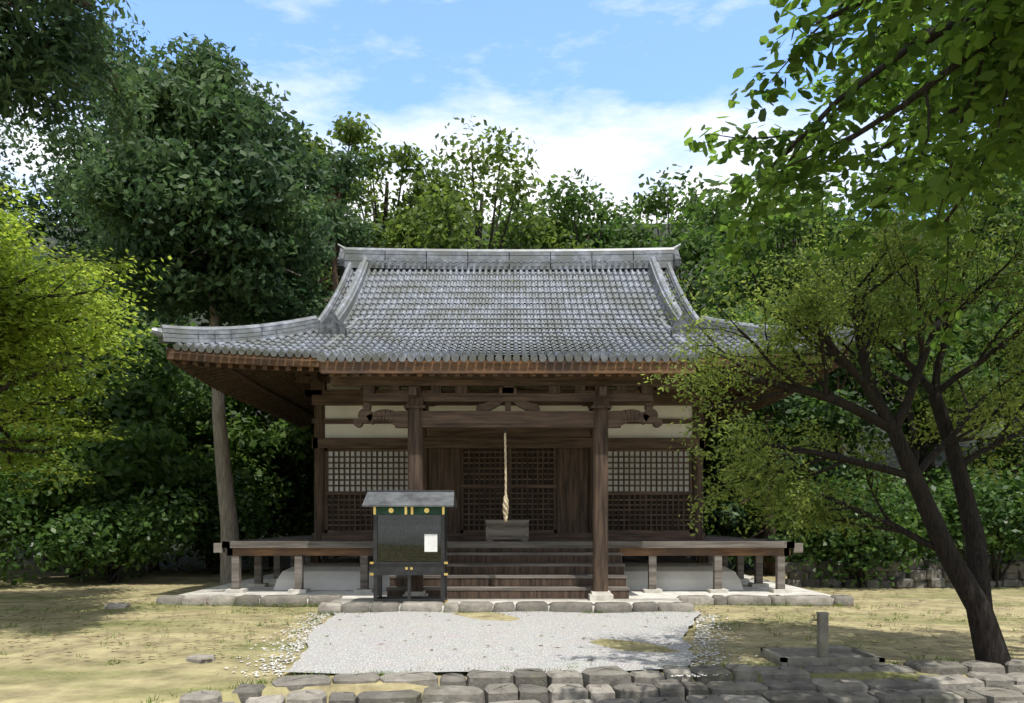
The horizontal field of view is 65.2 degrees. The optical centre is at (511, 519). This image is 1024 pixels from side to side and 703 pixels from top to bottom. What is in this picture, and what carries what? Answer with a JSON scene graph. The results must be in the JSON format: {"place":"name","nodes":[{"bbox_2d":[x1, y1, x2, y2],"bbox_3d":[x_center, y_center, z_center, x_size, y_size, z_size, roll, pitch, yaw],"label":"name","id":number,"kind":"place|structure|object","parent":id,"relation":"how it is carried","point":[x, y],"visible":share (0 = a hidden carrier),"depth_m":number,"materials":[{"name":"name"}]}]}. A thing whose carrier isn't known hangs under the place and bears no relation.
{"place":"outdoors","nodes":[
{"label":"outdoors","id":0,"kind":"place"},
{"bbox_2d":[284,611,701,673],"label":"gravel path","id":1,"kind":"structure","parent":0,"point":[358,642],"depth_m":9.64,"materials":[{"name":"grey gravel"}]},
{"bbox_2d":[0,0,1007,223],"label":"sky","id":2,"kind":"structure","parent":0,"point":[612,90],"materials":[{"name":"blue"}]},
{"bbox_2d":[0,223,1023,702],"bbox_3d":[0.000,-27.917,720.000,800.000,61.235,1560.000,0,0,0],"label":"ground","id":3,"kind":"structure","parent":0,"point":[62,669],"depth_m":10.65,"materials":[{"name":"beige soil"}]},
{"bbox_2d":[0,129,45,218],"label":"forest tree","id":4,"kind":"object","parent":3,"relation":"on","point":[7,170],"visible":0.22,"depth_m":32.86,"materials":[{"name":"green plant"}]},
{"bbox_2d":[0,43,56,378],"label":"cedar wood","id":5,"kind":"object","parent":3,"relation":"on","point":[8,127],"visible":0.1,"depth_m":29.45,"materials":[{"name":"green plant"}]},
{"bbox_2d":[0,451,68,585],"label":"shrubs","id":6,"kind":"object","parent":3,"relation":"on","point":[13,506],"visible":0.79,"depth_m":17.73,"materials":[{"name":"green plant"}]},
{"bbox_2d":[0,0,162,164],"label":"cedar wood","id":7,"kind":"object","parent":3,"relation":"on","point":[44,59],"visible":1,"depth_m":9.56,"materials":[{"name":"green plant"}]},
{"bbox_2d":[0,171,172,494],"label":"maple wood","id":8,"kind":"object","parent":3,"relation":"on","point":[17,336],"visible":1,"depth_m":12.84,"materials":[{"name":"green plant"}]},
{"bbox_2d":[0,249,179,569],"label":"forest tree","id":9,"kind":"object","parent":3,"relation":"on","point":[109,403],"visible":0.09,"depth_m":21.88,"materials":[{"name":"green plant"}]},
{"bbox_2d":[0,354,190,577],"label":"bush","id":10,"kind":"object","parent":3,"relation":"on","point":[128,476],"visible":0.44,"depth_m":19.58,"materials":[{"name":"green plant"}]},
{"bbox_2d":[6,115,192,327],"bbox_3d":[-18.713,-10.336,37.557,10.730,17.083,10.656,0,0,0],"label":"forest tree","id":11,"kind":"object","parent":3,"relation":"on","point":[46,159],"visible":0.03,"depth_m":36.81,"materials":[{"name":"green plant"}]},
{"bbox_2d":[4,9,206,451],"bbox_3d":[-15.772,-9.690,30.904,9.265,19.996,9.381,0,0,0],"label":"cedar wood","id":12,"kind":"object","parent":3,"relation":"on","point":[47,219],"visible":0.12,"depth_m":29.86,"materials":[{"name":"green plant"}]},
{"bbox_2d":[23,483,207,583],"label":"shrubs","id":13,"kind":"object","parent":3,"relation":"on","point":[104,539],"visible":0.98,"depth_m":18.45,"materials":[{"name":"green plant"}]},
{"bbox_2d":[50,318,263,570],"bbox_3d":[-10.508,-2.121,23.443,6.071,7.696,6.219,0,0,0],"label":"forest tree","id":14,"kind":"object","parent":3,"relation":"on","point":[197,414],"visible":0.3,"depth_m":22.33,"materials":[{"name":"green plant"}]},
{"bbox_2d":[47,32,345,584],"bbox_3d":[-7.046,-4.620,18.647,6.265,12.268,6.650,0,0,0],"label":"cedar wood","id":15,"kind":"object","parent":3,"relation":"on","point":[216,163],"visible":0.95,"depth_m":17.07,"materials":[{"name":"green plant"}]},
{"bbox_2d":[111,375,307,567],"bbox_3d":[-9.727,-1.587,25.795,6.461,6.609,6.926,0,0,0],"label":"bush","id":16,"kind":"object","parent":3,"relation":"on","point":[258,472],"visible":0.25,"depth_m":24.08,"materials":[{"name":"green plant"}]},
{"bbox_2d":[149,453,292,573],"bbox_3d":[-8.344,-0.189,22.482,4.182,3.452,3.091,0,0,0],"label":"shrub","id":17,"kind":"object","parent":3,"relation":"on","point":[208,497],"visible":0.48,"depth_m":22.21,"materials":[{"name":"green plant"}]},
{"bbox_2d":[176,387,313,566],"bbox_3d":[-7.525,-1.894,25.768,6.608,7.227,5.227,0,0,19],"label":"bush","id":18,"kind":"object","parent":3,"relation":"on","point":[303,458],"visible":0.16,"depth_m":24.79,"materials":[{"name":"green plant"}]},
{"bbox_2d":[222,203,342,324],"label":"forest tree","id":19,"kind":"object","parent":3,"relation":"on","point":[251,323],"depth_m":42.94,"materials":[{"name":"green plant"}]},
{"bbox_2d":[243,412,339,556],"bbox_3d":[-6.065,-1.832,26.700,6.020,7.113,5.677,0,0,0],"label":"bush","id":20,"kind":"object","parent":3,"relation":"on","point":[270,417],"visible":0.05,"depth_m":25.62,"materials":[{"name":"green plant"}]},
{"bbox_2d":[281,142,389,444],"bbox_3d":[-7.534,-7.637,32.959,5.716,15.359,6.226,0,0,38],"label":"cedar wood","id":21,"kind":"object","parent":3,"relation":"on","point":[335,212],"visible":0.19,"depth_m":32.65,"materials":[{"name":"green plant"}]},
{"bbox_2d":[279,111,398,316],"bbox_3d":[-9.463,-10.691,38.820,6.483,18.401,6.322,0,0,-31],"label":"forest tree","id":22,"kind":"object","parent":3,"relation":"on","point":[354,134],"visible":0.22,"depth_m":38.34,"materials":[{"name":"green plant"}]},
{"bbox_2d":[331,140,452,280],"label":"forest tree","id":23,"kind":"object","parent":3,"relation":"on","point":[398,157],"visible":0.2,"depth_m":40.81,"materials":[{"name":"green plant"}]},
{"bbox_2d":[418,214,502,280],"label":"forest tree","id":24,"kind":"object","parent":3,"relation":"on","point":[462,231],"visible":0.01,"depth_m":47.06,"materials":[{"name":"green plant"}]},
{"bbox_2d":[353,116,593,280],"bbox_3d":[-1.577,-10.424,39.873,12.815,17.204,10.210,0,0,-23],"label":"forest tree","id":25,"kind":"object","parent":3,"relation":"on","point":[448,209],"visible":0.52,"depth_m":38.41,"materials":[{"name":"green plant"}]},
{"bbox_2d":[216,613,756,676],"bbox_3d":[-0.063,1.484,10.201,6.878,0.008,5.240,0,0,0],"label":"gravel spill","id":26,"kind":"object","parent":3,"relation":"on","point":[321,617],"visible":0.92,"depth_m":9.60,"materials":[{"name":"grey gravel"}]},
{"bbox_2d":[156,573,853,614],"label":"stone platform","id":27,"kind":"structure","parent":3,"relation":"on","point":[339,601],"depth_m":13.95,"materials":[{"name":"grey stone"}]},
{"bbox_2d":[362,490,456,603],"bbox_3d":[-1.680,0.443,13.300,1.480,1.875,0.800,0,0,0],"label":"stand","id":28,"kind":"object","parent":27,"relation":"on","point":[409,533],"visible":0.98,"depth_m":13.08,"materials":[{"name":"black paint"}]},
{"bbox_2d":[166,348,849,600],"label":"temple building","id":29,"kind":"structure","parent":27,"relation":"on","point":[601,481],"depth_m":16.53,"materials":[{"name":"brown wood"}]},
{"bbox_2d":[150,244,854,361],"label":"temple roof tiles","id":30,"kind":"object","parent":29,"relation":"on","point":[365,316],"visible":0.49,"depth_m":17.56,"materials":[{"name":"grey tile"}]},
{"bbox_2d":[502,428,508,521],"bbox_3d":[-0.111,-0.775,13.830,0.118,1.610,0.120,0,0,0],"label":"bell rope","id":31,"kind":"object","parent":29,"relation":"hanging from","point":[505,507],"visible":1,"depth_m":13.81,"materials":[{"name":"beige fabric"}]},
{"bbox_2d":[485,520,528,540],"bbox_3d":[-0.090,0.210,15.520,0.840,0.420,0.480,0,0,0],"label":"offering box","id":32,"kind":"object","parent":29,"relation":"on","point":[508,529],"visible":0.96,"depth_m":15.31,"materials":[{"name":"grey wood"}]},
{"bbox_2d":[274,556,742,589],"bbox_3d":[-0.070,1.130,20.060,9.240,0.500,8.680,0,0,0],"label":"foundation mound","id":33,"kind":"object","parent":27,"relation":"on","point":[672,573],"visible":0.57,"depth_m":15.82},
{"bbox_2d":[0,602,1023,702],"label":"grass tufts","id":34,"kind":"object","parent":3,"relation":"on","point":[330,674],"visible":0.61,"depth_m":11.35,"materials":[{"name":"green plant"}]},
{"bbox_2d":[0,591,1023,660],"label":"leaf litter","id":35,"kind":"object","parent":3,"relation":"on","point":[233,635],"visible":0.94,"depth_m":10.88,"materials":[{"name":"brown plant"}]},
{"bbox_2d":[457,192,585,280],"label":"forest tree","id":36,"kind":"object","parent":3,"relation":"on","point":[503,216],"visible":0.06,"depth_m":45.13,"materials":[{"name":"green plant"}]},
{"bbox_2d":[104,602,1023,702],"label":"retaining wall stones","id":37,"kind":"object","parent":3,"relation":"on","point":[987,682],"visible":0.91,"depth_m":7.42,"materials":[{"name":"grey stone"}]},
{"bbox_2d":[502,167,652,280],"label":"forest tree","id":38,"kind":"object","parent":3,"relation":"on","point":[570,207],"visible":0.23,"depth_m":40.06,"materials":[{"name":"green plant"}]},
{"bbox_2d":[560,225,699,308],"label":"forest tree","id":39,"kind":"object","parent":3,"relation":"on","point":[644,241],"visible":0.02,"depth_m":42.28,"materials":[{"name":"green plant"}]},
{"bbox_2d":[577,164,765,316],"bbox_3d":[7.403,-8.282,36.099,8.683,15.360,8.942,0,0,44],"label":"forest tree","id":40,"kind":"object","parent":3,"relation":"on","point":[694,210],"visible":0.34,"depth_m":35.03,"materials":[{"name":"green plant"}]},
{"bbox_2d":[703,429,736,490],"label":"forest tree","id":41,"kind":"object","parent":3,"relation":"on","point":[716,443],"visible":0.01,"depth_m":24.34,"materials":[{"name":"green plant"}]},
{"bbox_2d":[703,393,807,573],"bbox_3d":[6.864,-1.140,22.848,3.042,5.286,3.666,0,0,21],"label":"pine wood","id":42,"kind":"object","parent":3,"relation":"on","point":[734,513],"visible":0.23,"depth_m":22.17,"materials":[{"name":"green plant"}]},
{"bbox_2d":[703,403,831,567],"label":"tree","id":43,"kind":"object","parent":3,"relation":"on","point":[727,528],"visible":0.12,"depth_m":23.46,"materials":[{"name":"green plant"}]},
{"bbox_2d":[703,295,865,530],"bbox_3d":[8.013,-2.767,25.403,6.620,8.972,7.872,0,0,-27],"label":"forest tree","id":44,"kind":"object","parent":3,"relation":"on","point":[829,408],"visible":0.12,"depth_m":22.98,"materials":[{"name":"green plant"}]},
{"bbox_2d":[674,153,902,535],"bbox_3d":[10.289,-6.055,30.709,9.619,13.912,8.669,0,0,0],"label":"forest tree","id":45,"kind":"object","parent":3,"relation":"on","point":[784,232],"visible":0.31,"depth_m":29.31,"materials":[{"name":"green plant"}]},
{"bbox_2d":[702,190,889,315],"bbox_3d":[12.740,-7.930,36.599,7.421,14.107,8.776,0,0,-34],"label":"forest tree","id":46,"kind":"object","parent":3,"relation":"on","point":[852,216],"depth_m":34.69,"materials":[{"name":"green plant"}]},
{"bbox_2d":[761,612,884,666],"bbox_3d":[3.275,1.240,8.500,1.050,0.520,0.700,0,0,0],"label":"water tap","id":47,"kind":"object","parent":3,"relation":"on","point":[822,653],"visible":0.99,"depth_m":8.46,"materials":[{"name":"concrete"}]},
{"bbox_2d":[638,160,1023,666],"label":"tree","id":48,"kind":"object","parent":3,"relation":"on","point":[970,580],"visible":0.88,"depth_m":8.42,"materials":[{"name":"green plant"}]},
{"bbox_2d":[775,349,895,561],"bbox_3d":[9.338,-1.778,23.331,4.052,6.605,4.107,0,0,0],"label":"pine wood","id":49,"kind":"object","parent":3,"relation":"on","point":[838,473],"visible":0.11,"depth_m":22.85,"materials":[{"name":"green plant"}]},
{"bbox_2d":[756,458,939,587],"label":"shrubs","id":50,"kind":"object","parent":3,"relation":"on","point":[862,547],"visible":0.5,"depth_m":17.32,"materials":[{"name":"green plant"}]},
{"bbox_2d":[684,0,1023,351],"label":"overhanging tree","id":51,"kind":"object","parent":3,"relation":"on","point":[977,58],"visible":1,"depth_m":4.96,"materials":[{"name":"green plant"}]},
{"bbox_2d":[770,267,1023,557],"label":"forest tree","id":52,"kind":"object","parent":3,"relation":"on","point":[971,346],"visible":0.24,"depth_m":22.89,"materials":[{"name":"green plant"}]},
{"bbox_2d":[782,159,1023,483],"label":"forest tree","id":53,"kind":"object","parent":3,"relation":"on","point":[1006,210],"visible":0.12,"depth_m":26.95,"materials":[{"name":"green plant"}]},
{"bbox_2d":[785,558,1023,588],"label":"dry stone wall","id":54,"kind":"structure","parent":3,"relation":"on","point":[932,575],"depth_m":17.68,"materials":[{"name":"grey stone"}]},
{"bbox_2d":[866,117,1023,512],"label":"forest tree","id":55,"kind":"object","parent":3,"relation":"on","point":[949,208],"visible":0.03,"depth_m":30.73,"materials":[{"name":"green plant"}]},
{"bbox_2d":[867,454,1023,586],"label":"shrubs","id":56,"kind":"object","parent":3,"relation":"on","point":[1003,530],"visible":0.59,"depth_m":17.33,"materials":[{"name":"green plant"}]},
{"bbox_2d":[919,179,1023,313],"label":"forest tree","id":57,"kind":"object","parent":3,"relation":"on","point":[1008,300],"depth_m":36.40,"materials":[{"name":"green plant"}]},
{"bbox_2d":[968,287,1023,487],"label":"forest tree","id":58,"kind":"object","parent":3,"relation":"on","point":[1007,318],"visible":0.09,"depth_m":22.35,"materials":[{"name":"green plant"}]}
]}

